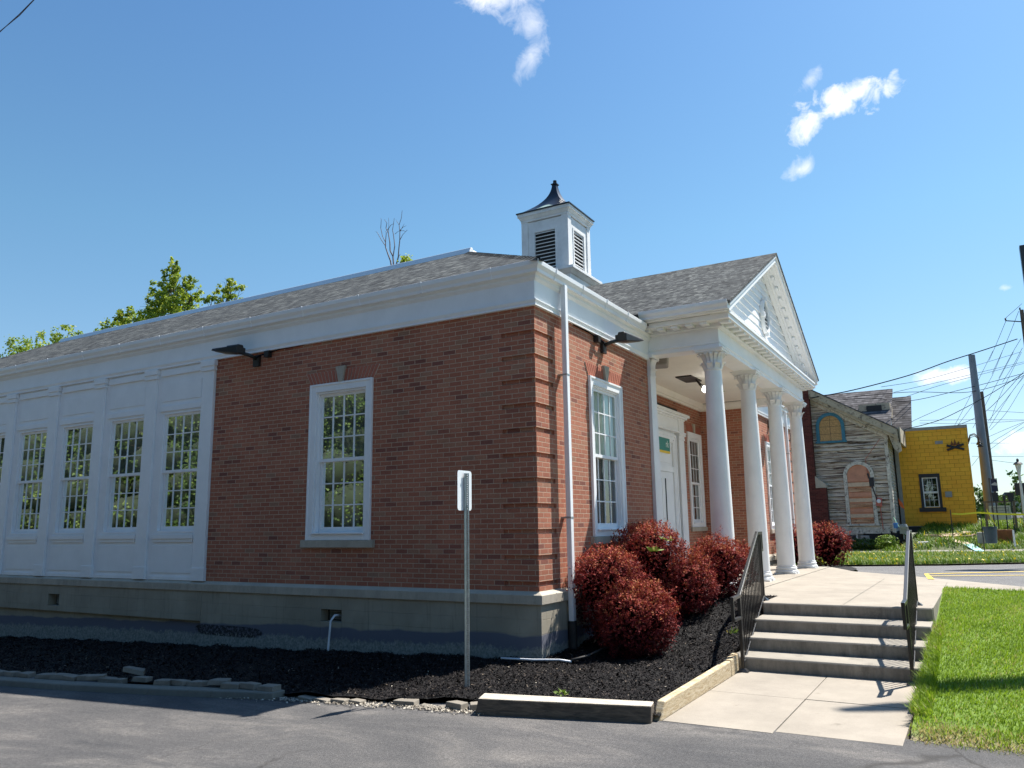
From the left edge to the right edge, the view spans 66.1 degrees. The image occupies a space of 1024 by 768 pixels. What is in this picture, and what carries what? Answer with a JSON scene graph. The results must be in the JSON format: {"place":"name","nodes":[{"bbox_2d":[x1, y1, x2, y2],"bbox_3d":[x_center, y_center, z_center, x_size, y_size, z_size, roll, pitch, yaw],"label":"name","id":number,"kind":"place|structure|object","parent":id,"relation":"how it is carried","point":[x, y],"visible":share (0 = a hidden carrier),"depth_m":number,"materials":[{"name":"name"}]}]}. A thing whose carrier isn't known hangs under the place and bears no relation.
{"place":"outdoors","nodes":[
{"label":"outdoors","id":0,"kind":"place"},
{"bbox_2d":[0,0,33,31],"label":"overhead wire","id":1,"kind":"object","parent":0,"point":[22,11],"visible":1,"depth_m":12.48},
{"bbox_2d":[0,676,1023,767],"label":"asphalt","id":2,"kind":"structure","parent":0,"point":[43,728],"depth_m":6.78,"materials":[{"name":"asphalt"}]},
{"bbox_2d":[98,676,117,682],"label":"stone block","id":3,"kind":"object","parent":2,"relation":"on","point":[103,680],"depth_m":10.09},
{"bbox_2d":[108,678,127,683],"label":"stone block","id":4,"kind":"object","parent":2,"relation":"on","point":[119,680],"depth_m":10.01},
{"bbox_2d":[0,676,284,699],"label":"curb","id":5,"kind":"structure","parent":2,"relation":"on","point":[189,691],"depth_m":9.49,"materials":[{"name":"concrete"}]},
{"bbox_2d":[3,671,20,676],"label":"stone block","id":6,"kind":"object","parent":5,"relation":"on","point":[10,673],"depth_m":10.85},
{"bbox_2d":[16,671,35,677],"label":"stone block","id":7,"kind":"object","parent":5,"relation":"on","point":[28,674],"depth_m":10.73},
{"bbox_2d":[34,672,55,678],"bbox_3d":[-6.246,3.916,10.571,0.257,0.065,0.144,-3,-11,13],"label":"stone block","id":8,"kind":"object","parent":5,"relation":"on","point":[43,676],"depth_m":10.52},
{"bbox_2d":[49,673,70,679],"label":"stone block","id":9,"kind":"object","parent":5,"relation":"on","point":[56,676],"depth_m":10.41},
{"bbox_2d":[62,674,77,680],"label":"stone block","id":10,"kind":"object","parent":5,"relation":"on","point":[70,677],"depth_m":10.28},
{"bbox_2d":[85,674,106,680],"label":"stone block","id":11,"kind":"object","parent":5,"relation":"on","point":[94,677],"depth_m":10.13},
{"bbox_2d":[153,678,171,685],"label":"stone block","id":12,"kind":"object","parent":5,"relation":"on","point":[164,682],"depth_m":9.57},
{"bbox_2d":[171,679,190,685],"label":"stone block","id":13,"kind":"object","parent":5,"relation":"on","point":[179,682],"depth_m":9.51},
{"bbox_2d":[186,680,208,686],"bbox_3d":[-3.760,3.585,9.440,0.250,0.067,0.155,-7,-12,30],"label":"stone block","id":14,"kind":"object","parent":5,"relation":"on","point":[198,683],"depth_m":9.39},
{"bbox_2d":[207,678,230,684],"bbox_3d":[-3.451,3.518,9.315,0.253,0.064,0.140,-3,-11,12],"label":"stone block","id":15,"kind":"object","parent":5,"relation":"on","point":[217,681],"depth_m":9.27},
{"bbox_2d":[220,682,240,688],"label":"stone block","id":16,"kind":"object","parent":5,"relation":"on","point":[230,685],"depth_m":9.12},
{"bbox_2d":[240,681,261,689],"bbox_3d":[-3.006,3.473,9.079,0.249,0.064,0.150,-7,-12,30],"label":"stone block","id":17,"kind":"object","parent":5,"relation":"on","point":[250,685],"depth_m":9.03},
{"bbox_2d":[257,683,280,691],"bbox_3d":[-2.753,3.442,8.929,0.262,0.065,0.159,-7,-12,30],"label":"stone block","id":18,"kind":"object","parent":5,"relation":"on","point":[268,687],"depth_m":8.88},
{"bbox_2d":[297,695,315,700],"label":"stone block","id":19,"kind":"object","parent":2,"relation":"on","point":[306,697],"depth_m":8.64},
{"bbox_2d":[313,697,331,702],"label":"stone block","id":20,"kind":"object","parent":2,"relation":"on","point":[322,699],"depth_m":8.52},
{"bbox_2d":[330,698,349,703],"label":"stone block","id":21,"kind":"object","parent":2,"relation":"on","point":[341,700],"depth_m":8.41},
{"bbox_2d":[220,697,479,714],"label":"gravel","id":22,"kind":"structure","parent":2,"relation":"on","point":[379,704],"depth_m":8.11,"materials":[{"name":"gravel"}]},
{"bbox_2d":[348,698,365,704],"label":"stone block","id":23,"kind":"object","parent":2,"relation":"on","point":[357,700],"depth_m":8.34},
{"bbox_2d":[393,698,419,705],"bbox_3d":[-1.085,3.304,8.171,0.271,0.063,0.150,-6,-11,25],"label":"stone block","id":24,"kind":"object","parent":2,"relation":"on","point":[408,701],"depth_m":8.13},
{"bbox_2d":[445,700,468,710],"bbox_3d":[-0.544,3.233,7.930,0.136,0.065,0.239,9,-14,-44],"label":"stone block","id":25,"kind":"object","parent":2,"relation":"on","point":[459,705],"depth_m":7.88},
{"bbox_2d":[475,693,653,723],"bbox_3d":[0.494,3.111,7.544,1.713,0.179,0.239,-4,-11,15],"label":"landscape timber","id":26,"kind":"object","parent":2,"relation":"on","point":[564,708],"visible":1,"depth_m":7.46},
{"bbox_2d":[912,719,1023,755],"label":"straw edge","id":27,"kind":"object","parent":2,"relation":"on","point":[974,736],"visible":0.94,"depth_m":6.41,"materials":[{"name":"green plant"}]},
{"bbox_2d":[0,0,1023,533],"label":"sky","id":28,"kind":"structure","parent":0,"point":[873,147],"materials":[{"name":"blue"}]},
{"bbox_2d":[21,534,1023,701],"bbox_3d":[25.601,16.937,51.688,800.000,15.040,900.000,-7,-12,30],"label":"ground","id":29,"kind":"structure","parent":0,"point":[310,694],"depth_m":26.53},
{"bbox_2d":[0,324,83,357],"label":"maple tree","id":30,"kind":"object","parent":29,"relation":"on","point":[41,335],"visible":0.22,"depth_m":46.29,"materials":[{"name":"green plant"}]},
{"bbox_2d":[93,306,143,331],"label":"maple tree","id":31,"kind":"object","parent":29,"relation":"on","point":[119,320],"visible":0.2,"depth_m":40.40,"materials":[{"name":"green plant"}]},
{"bbox_2d":[132,256,204,322],"bbox_3d":[-16.846,1.690,37.466,5.043,16.241,3.363,-7,-12,30],"label":"maple tree","id":32,"kind":"object","parent":29,"relation":"on","point":[162,304],"visible":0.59,"depth_m":38.01,"materials":[{"name":"green plant"}]},
{"bbox_2d":[200,278,247,305],"bbox_3d":[-13.144,2.184,35.079,2.666,14.312,1.218,-7,-12,30],"label":"maple tree","id":33,"kind":"object","parent":29,"relation":"on","point":[227,290],"visible":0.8,"depth_m":36.02,"materials":[{"name":"green plant"}]},
{"bbox_2d":[0,595,775,715],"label":"mulch bed","id":34,"kind":"object","parent":29,"relation":"on","point":[521,690],"visible":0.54,"depth_m":10.53,"materials":[{"name":"wood"}]},
{"bbox_2d":[123,666,144,675],"bbox_3d":[-4.935,3.750,10.306,0.259,0.122,0.160,1,-10,-8],"label":"stone block","id":35,"kind":"object","parent":34,"relation":"on","point":[134,670],"depth_m":10.24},
{"bbox_2d":[132,676,152,682],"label":"stone block","id":36,"kind":"object","parent":34,"relation":"on","point":[144,679],"depth_m":9.93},
{"bbox_2d":[0,635,356,685],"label":"shaded mulch chips","id":37,"kind":"object","parent":34,"relation":"on","point":[156,650],"visible":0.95,"depth_m":11.99,"materials":[{"name":"wood"}]},
{"bbox_2d":[457,470,471,701],"bbox_3d":[-0.513,2.253,8.898,0.052,2.540,0.304,-6,-12,28],"label":"sign post","id":38,"kind":"object","parent":34,"relation":"on","point":[464,495],"visible":0.95,"depth_m":8.95,"materials":[{"name":"metal"}]},
{"bbox_2d":[245,595,774,715],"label":"mulch chips","id":39,"kind":"object","parent":34,"relation":"on","point":[527,678],"visible":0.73,"depth_m":9.50,"materials":[{"name":"wood"}]},
{"bbox_2d":[501,657,571,662],"bbox_3d":[0.299,3.472,9.907,0.911,0.046,0.044,-3,-11,13],"label":"white pipe","id":40,"kind":"object","parent":34,"relation":"on","point":[527,659],"visible":1,"depth_m":9.90,"materials":[{"name":"plastic"}]},
{"bbox_2d":[571,646,609,660],"bbox_3d":[1.101,3.476,10.212,0.086,0.087,1.079,-9,-13,38],"label":"black hose","id":41,"kind":"object","parent":34,"relation":"on","point":[588,655],"visible":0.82,"depth_m":10.02,"materials":[{"name":"plastic"}]},
{"bbox_2d":[566,539,654,648],"bbox_3d":[1.333,3.045,10.977,1.291,1.738,1.216,1,-10,-11],"label":"barberry shrub","id":42,"kind":"object","parent":34,"relation":"on","point":[599,574],"visible":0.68,"depth_m":10.83,"materials":[{"name":"red plant"}]},
{"bbox_2d":[584,571,685,659],"bbox_3d":[1.656,3.139,10.630,1.394,1.289,1.332,-7,-12,30],"label":"barberry shrub","id":43,"kind":"object","parent":34,"relation":"on","point":[634,622],"visible":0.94,"depth_m":10.30,"materials":[{"name":"red plant"}]},
{"bbox_2d":[607,516,695,606],"bbox_3d":[2.054,2.845,12.102,1.296,1.671,1.355,2,-11,-16],"label":"barberry shrub","id":44,"kind":"object","parent":34,"relation":"on","point":[655,562],"visible":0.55,"depth_m":11.84,"materials":[{"name":"red plant"}]},
{"bbox_2d":[650,544,724,616],"bbox_3d":[2.610,3.094,12.156,1.338,1.344,1.315,-7,-12,30],"label":"barberry shrub","id":45,"kind":"object","parent":34,"relation":"on","point":[694,586],"visible":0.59,"depth_m":11.84,"materials":[{"name":"red plant"}]},
{"bbox_2d":[654,661,730,720],"bbox_3d":[1.964,3.230,8.384,0.085,0.185,2.466,-7,-12,30],"label":"landscape timber","id":46,"kind":"object","parent":34,"relation":"on","point":[674,701],"visible":1,"depth_m":8.16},
{"bbox_2d":[688,526,756,598],"bbox_3d":[3.418,2.993,12.947,1.224,1.352,1.273,-7,-12,30],"label":"barberry shrub","id":47,"kind":"object","parent":34,"relation":"on","point":[727,556],"visible":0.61,"depth_m":12.68,"materials":[{"name":"red plant"}]},
{"bbox_2d":[724,658,733,676],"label":"timber block","id":48,"kind":"structure","parent":34,"relation":"on","point":[731,660],"depth_m":9.47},
{"bbox_2d":[727,656,736,674],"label":"timber block","id":49,"kind":"structure","parent":34,"relation":"on","point":[735,664],"depth_m":9.59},
{"bbox_2d":[377,215,412,264],"bbox_3d":[-4.570,0.661,30.074,1.901,15.271,0.653,-7,-12,30],"label":"bare tree","id":50,"kind":"object","parent":29,"relation":"on","point":[404,258],"visible":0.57,"depth_m":31.14,"materials":[{"name":"brown plant"}]},
{"bbox_2d":[0,180,818,703],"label":"brick building","id":51,"kind":"structure","parent":29,"relation":"on","point":[172,478],"depth_m":13.47,"materials":[{"name":"brick"}]},
{"bbox_2d":[0,434,4,480],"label":"window","id":52,"kind":"structure","parent":51,"relation":"in","point":[2,437],"depth_m":17.52,"materials":[{"name":"white paint"}]},
{"bbox_2d":[10,429,46,534],"bbox_3d":[-10.202,2.087,16.789,1.070,2.200,0.186,-7,-12,30],"label":"window","id":53,"kind":"structure","parent":51,"relation":"in","point":[32,444],"depth_m":16.82,"materials":[{"name":"glass"}]},
{"bbox_2d":[54,423,92,533],"bbox_3d":[-8.808,1.923,15.994,1.070,2.200,0.186,-7,-12,30],"label":"window","id":54,"kind":"structure","parent":51,"relation":"in","point":[70,515],"depth_m":16.02,"materials":[{"name":"glass"}]},
{"bbox_2d":[102,416,143,532],"bbox_3d":[-7.414,1.759,15.200,1.070,2.200,0.186,-7,-12,30],"label":"window","id":55,"kind":"structure","parent":51,"relation":"in","point":[126,435],"depth_m":15.22,"materials":[{"name":"glass"}]},
{"bbox_2d":[156,409,200,532],"bbox_3d":[-6.021,1.595,14.405,1.070,2.200,0.186,-7,-12,30],"label":"window","id":56,"kind":"structure","parent":51,"relation":"in","point":[181,429],"depth_m":14.42,"materials":[{"name":"glass"}]},
{"bbox_2d":[211,344,301,366],"bbox_3d":[-4.298,-0.508,13.529,1.771,0.355,0.367,-3,-11,13],"label":"wall light","id":57,"kind":"object","parent":51,"relation":"attached to","point":[237,349],"visible":1,"depth_m":13.55,"materials":[{"name":"brown metal"}]},
{"bbox_2d":[327,614,341,650],"bbox_3d":[-2.680,3.784,11.921,0.249,0.581,0.078,5,-12,-29],"label":"drain hose","id":58,"kind":"object","parent":51,"relation":"attached to","point":[329,633],"visible":0.81,"depth_m":11.89,"materials":[{"name":"plastic"}]},
{"bbox_2d":[300,364,379,547],"bbox_3d":[-2.689,1.132,12.492,1.568,2.863,0.230,-7,-12,30],"label":"window","id":59,"kind":"structure","parent":51,"relation":"in","point":[340,432],"depth_m":12.51,"materials":[{"name":"white paint"}]},
{"bbox_2d":[584,361,628,544],"bbox_3d":[1.453,1.130,12.799,0.320,2.863,1.568,-7,-12,30],"label":"window","id":60,"kind":"structure","parent":51,"relation":"in","point":[606,420],"depth_m":12.95,"materials":[{"name":"white paint"}]},
{"bbox_2d":[573,324,643,353],"bbox_3d":[1.475,-0.714,12.783,1.771,0.355,0.367,9,-14,-42],"label":"wall light","id":61,"kind":"object","parent":51,"relation":"attached to","point":[623,337],"visible":1,"depth_m":12.96,"materials":[{"name":"brown metal"}]},
{"bbox_2d":[655,358,668,368],"bbox_3d":[2.927,-0.455,15.658,0.357,0.235,0.554,-3,-11,13],"label":"ceiling box","id":62,"kind":"object","parent":51,"relation":"hanging from","point":[662,363],"visible":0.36,"depth_m":15.43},
{"bbox_2d":[659,436,669,453],"bbox_3d":[3.541,1.426,18.861,0.018,0.395,1.410,-7,-12,30],"label":"door sign","id":63,"kind":"object","parent":51,"relation":"attached to","point":[664,445],"visible":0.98,"depth_m":19.12,"materials":[{"name":"green paint"}]},
{"bbox_2d":[675,375,704,392],"bbox_3d":[4.203,0.044,18.117,0.633,0.378,0.800,-7,-12,30],"label":"spot lamp","id":64,"kind":"object","parent":51,"relation":"hanging from","point":[688,378],"visible":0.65,"depth_m":18.06,"materials":[{"name":"brown metal"}]},
{"bbox_2d":[685,423,707,531],"bbox_3d":[4.921,2.527,21.342,0.230,2.880,1.430,-7,-12,30],"label":"window","id":65,"kind":"structure","parent":51,"relation":"in","point":[693,433],"depth_m":21.50,"materials":[{"name":"white paint"}]},
{"bbox_2d":[763,434,774,533],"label":"window","id":66,"kind":"structure","parent":51,"relation":"in","point":[766,438],"depth_m":22.81,"materials":[{"name":"white paint"}]},
{"bbox_2d":[737,602,933,681],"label":"steps","id":67,"kind":"structure","parent":29,"relation":"on","point":[854,641],"depth_m":10.03,"materials":[{"name":"concrete"}]},
{"bbox_2d":[730,531,768,672],"bbox_3d":[3.280,2.891,10.788,0.153,1.693,2.863,-5,-11,24],"label":"handrail","id":68,"kind":"object","parent":67,"relation":"on","point":[757,541],"visible":0.92,"depth_m":10.65,"materials":[{"name":"black metal"}]},
{"bbox_2d":[901,530,922,685],"bbox_3d":[4.975,2.691,9.820,0.142,1.693,2.849,-6,-12,29],"label":"handrail","id":69,"kind":"object","parent":67,"relation":"on","point":[910,603],"visible":0.93,"depth_m":9.59,"materials":[{"name":"black metal"}]},
{"bbox_2d":[789,389,911,548],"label":"derelict house","id":70,"kind":"structure","parent":29,"relation":"on","point":[851,443],"depth_m":39.21,"materials":[{"name":"wood"}]},
{"bbox_2d":[816,413,846,443],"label":"arched window","id":71,"kind":"structure","parent":70,"relation":"in","point":[830,428],"depth_m":39.82,"materials":[{"name":"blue wood"}]},
{"bbox_2d":[843,461,879,525],"bbox_3d":[17.090,5.363,38.663,1.500,3.140,0.110,-7,-12,30],"label":"arched window","id":72,"kind":"structure","parent":70,"relation":"in","point":[860,499],"depth_m":38.65,"materials":[{"name":"wood"}]},
{"bbox_2d":[866,405,881,411],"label":"dormer window","id":73,"kind":"structure","parent":70,"relation":"in","point":[875,407],"depth_m":42.53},
{"bbox_2d":[810,339,1016,398],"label":"overhead wire","id":74,"kind":"object","parent":70,"relation":"attached to","point":[914,373],"visible":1,"depth_m":42.83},
{"bbox_2d":[903,374,1021,444],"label":"overhead wire","id":75,"kind":"object","parent":70,"relation":"attached to","point":[957,411],"visible":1,"depth_m":42.56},
{"bbox_2d":[746,567,1023,621],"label":"landing","id":76,"kind":"object","parent":29,"relation":"on","point":[829,585],"visible":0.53,"depth_m":13.66,"materials":[{"name":"concrete"}]},
{"bbox_2d":[968,354,996,520],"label":"utility pole","id":77,"kind":"object","parent":29,"relation":"on","point":[985,469],"visible":0.62,"depth_m":44.12,"materials":[{"name":"wood"}]},
{"bbox_2d":[843,373,1023,401],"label":"overhead wire","id":78,"kind":"object","parent":77,"relation":"attached to","point":[932,396],"visible":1,"depth_m":43.87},
{"bbox_2d":[852,375,1023,396],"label":"overhead wire","id":79,"kind":"object","parent":77,"relation":"attached to","point":[936,392],"visible":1,"depth_m":44.08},
{"bbox_2d":[974,483,1008,522],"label":"tree","id":80,"kind":"object","parent":29,"relation":"on","point":[979,506],"visible":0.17,"depth_m":92.20,"materials":[{"name":"green plant"}]},
{"bbox_2d":[998,470,1023,515],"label":"tree","id":81,"kind":"object","parent":29,"relation":"on","point":[1015,480],"visible":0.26,"depth_m":81.36,"materials":[{"name":"green plant"}]},
{"bbox_2d":[1005,307,1023,341],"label":"utility pole","id":82,"kind":"object","parent":29,"relation":"on","point":[1022,317],"visible":1,"depth_m":49.20,"materials":[{"name":"brown wood"}]},
{"bbox_2d":[1019,245,1023,281],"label":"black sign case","id":83,"kind":"object","parent":29,"relation":"on","point":[1021,249],"visible":1,"depth_m":25.50,"materials":[{"name":"metal"}]},
{"bbox_2d":[703,566,828,650],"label":"porch floor","id":84,"kind":"structure","parent":0,"point":[779,578],"depth_m":17.36,"materials":[{"name":"concrete"}]},
{"bbox_2d":[662,671,915,745],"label":"sidewalk","id":85,"kind":"structure","parent":0,"point":[866,710],"depth_m":7.74,"materials":[{"name":"concrete"}]},
{"bbox_2d":[795,548,1023,564],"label":"verge grass","id":86,"kind":"structure","parent":0,"point":[860,557],"depth_m":26.18,"materials":[{"name":"plant"}]},
{"bbox_2d":[844,560,1020,564],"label":"verge","id":87,"kind":"structure","parent":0,"point":[934,563],"depth_m":24.61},
{"bbox_2d":[795,564,856,570],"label":"mulch","id":88,"kind":"object","parent":87,"relation":"on","point":[849,568],"visible":0.33,"depth_m":21.26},
{"bbox_2d":[773,524,820,564],"bbox_3d":[7.972,4.659,22.012,1.401,1.508,1.369,-7,-12,30],"label":"barberry shrub","id":89,"kind":"object","parent":88,"relation":"on","point":[796,545],"visible":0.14,"depth_m":21.79,"materials":[{"name":"red plant"}]},
{"bbox_2d":[812,519,854,565],"bbox_3d":[9.111,4.728,22.825,1.576,1.686,1.604,-7,-12,30],"label":"barberry shrub","id":90,"kind":"object","parent":88,"relation":"on","point":[831,548],"visible":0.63,"depth_m":22.52,"materials":[{"name":"red plant"}]},
{"bbox_2d":[842,517,1023,550],"bbox_3d":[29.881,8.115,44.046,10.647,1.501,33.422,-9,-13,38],"label":"garden grass","id":91,"kind":"structure","parent":0,"point":[942,528],"depth_m":35.45,"materials":[{"name":"plant"}]},
{"bbox_2d":[842,537,890,549],"bbox_3d":[16.516,7.582,37.072,2.437,0.769,1.184,-7,-12,30],"label":"weedy bush","id":92,"kind":"object","parent":91,"relation":"on","point":[873,544],"visible":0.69,"depth_m":36.86,"materials":[{"name":"green plant"}]},
{"bbox_2d":[875,534,899,549],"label":"weedy bush","id":93,"kind":"object","parent":91,"relation":"on","point":[887,540],"visible":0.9,"depth_m":35.51,"materials":[{"name":"plant"}]},
{"bbox_2d":[899,524,907,538],"bbox_3d":[17.981,6.772,36.114,0.356,0.690,0.360,-7,-12,30],"label":"gas meter","id":94,"kind":"object","parent":91,"relation":"on","point":[903,528],"visible":0.97,"depth_m":36.04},
{"bbox_2d":[894,424,977,532],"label":"yellow building","id":95,"kind":"structure","parent":91,"relation":"on","point":[934,480],"depth_m":39.91,"materials":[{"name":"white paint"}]},
{"bbox_2d":[918,473,946,511],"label":"window","id":96,"kind":"structure","parent":95,"relation":"in","point":[930,486],"depth_m":39.97,"materials":[{"name":"white paint"}]},
{"bbox_2d":[946,439,964,450],"bbox_3d":[22.256,3.050,39.555,0.796,0.612,0.130,-7,-12,30],"label":"campfire ornament","id":97,"kind":"object","parent":95,"relation":"attached to","point":[959,445],"visible":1,"depth_m":39.53,"materials":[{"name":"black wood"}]},
{"bbox_2d":[923,531,976,536],"bbox_3d":[20.049,6.849,35.845,2.319,0.247,1.488,-7,-12,30],"label":"debris pile","id":98,"kind":"object","parent":91,"relation":"on","point":[945,534],"visible":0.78,"depth_m":35.60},
{"bbox_2d":[977,532,985,543],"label":"concrete block","id":99,"kind":"structure","parent":91,"relation":"on","point":[979,537],"depth_m":33.06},
{"bbox_2d":[980,391,997,505],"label":"utility pole","id":100,"kind":"object","parent":91,"relation":"on","point":[986,431],"visible":0.46,"depth_m":50.93,"materials":[{"name":"brown wood"}]},
{"bbox_2d":[982,527,997,542],"bbox_3d":[19.269,6.077,31.701,0.550,0.660,0.575,-7,-12,30],"label":"trash bin","id":101,"kind":"object","parent":91,"relation":"on","point":[990,534],"visible":1,"depth_m":31.53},
{"bbox_2d":[952,510,1023,526],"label":"caution tape","id":102,"kind":"object","parent":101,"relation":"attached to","point":[987,512],"visible":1,"depth_m":32.00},
{"bbox_2d":[988,478,997,526],"bbox_3d":[22.241,5.613,36.189,0.350,2.580,0.090,-7,-12,30],"label":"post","id":103,"kind":"object","parent":91,"relation":"on","point":[994,485],"visible":0.88,"depth_m":36.31,"materials":[{"name":"grey metal"}]},
{"bbox_2d":[991,492,999,529],"bbox_3d":[22.081,5.897,35.840,0.260,1.900,0.200,-7,-12,30],"label":"notice box","id":104,"kind":"object","parent":91,"relation":"on","point":[995,496],"visible":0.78,"depth_m":35.87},
{"bbox_2d":[982,500,1017,528],"bbox_3d":[22.693,6.298,36.525,1.360,1.740,0.120,-7,-12,30],"label":"wooden sign","id":105,"kind":"object","parent":91,"relation":"on","point":[1000,509],"visible":0.73,"depth_m":36.56,"materials":[{"name":"grey wood"}]},
{"bbox_2d":[997,530,1013,542],"bbox_3d":[20.976,6.470,33.458,0.600,0.550,0.400,-7,-12,30],"label":"planter box","id":106,"kind":"object","parent":91,"relation":"on","point":[1002,535],"visible":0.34,"depth_m":33.31,"materials":[{"name":"orange wood"}]},
{"bbox_2d":[1007,493,1015,532],"bbox_3d":[22.600,5.856,35.541,0.260,1.860,0.200,-7,-12,30],"label":"notice box","id":107,"kind":"object","parent":91,"relation":"on","point":[1010,496],"visible":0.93,"depth_m":35.57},
{"bbox_2d":[1013,458,1023,519],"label":"lantern post","id":108,"kind":"object","parent":91,"relation":"on","point":[1017,464],"visible":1,"depth_m":36.31,"materials":[{"name":"grey metal"}]},
{"bbox_2d":[1014,483,1023,522],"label":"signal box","id":109,"kind":"object","parent":91,"relation":"on","point":[1017,488],"visible":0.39,"depth_m":36.75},
{"bbox_2d":[850,549,1023,552],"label":"sidewalk","id":110,"kind":"structure","parent":0,"point":[1013,550],"depth_m":32.31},
{"bbox_2d":[851,564,1023,586],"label":"asphalt","id":111,"kind":"structure","parent":0,"point":[1001,574],"depth_m":19.44,"materials":[{"name":"asphalt"}]},
{"bbox_2d":[925,571,1023,578],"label":"painted hatching","id":112,"kind":"object","parent":111,"relation":"on","point":[928,576],"visible":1,"depth_m":17.03,"materials":[{"name":"yellow paint"}]},
{"bbox_2d":[908,585,1023,751],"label":"lawn","id":113,"kind":"structure","parent":0,"point":[914,734],"depth_m":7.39,"materials":[{"name":"plant"}]},
{"bbox_2d":[901,617,943,715],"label":"lawn edge grass","id":114,"kind":"structure","parent":113,"relation":"on","point":[922,684],"depth_m":8.00,"materials":[{"name":"plant"}]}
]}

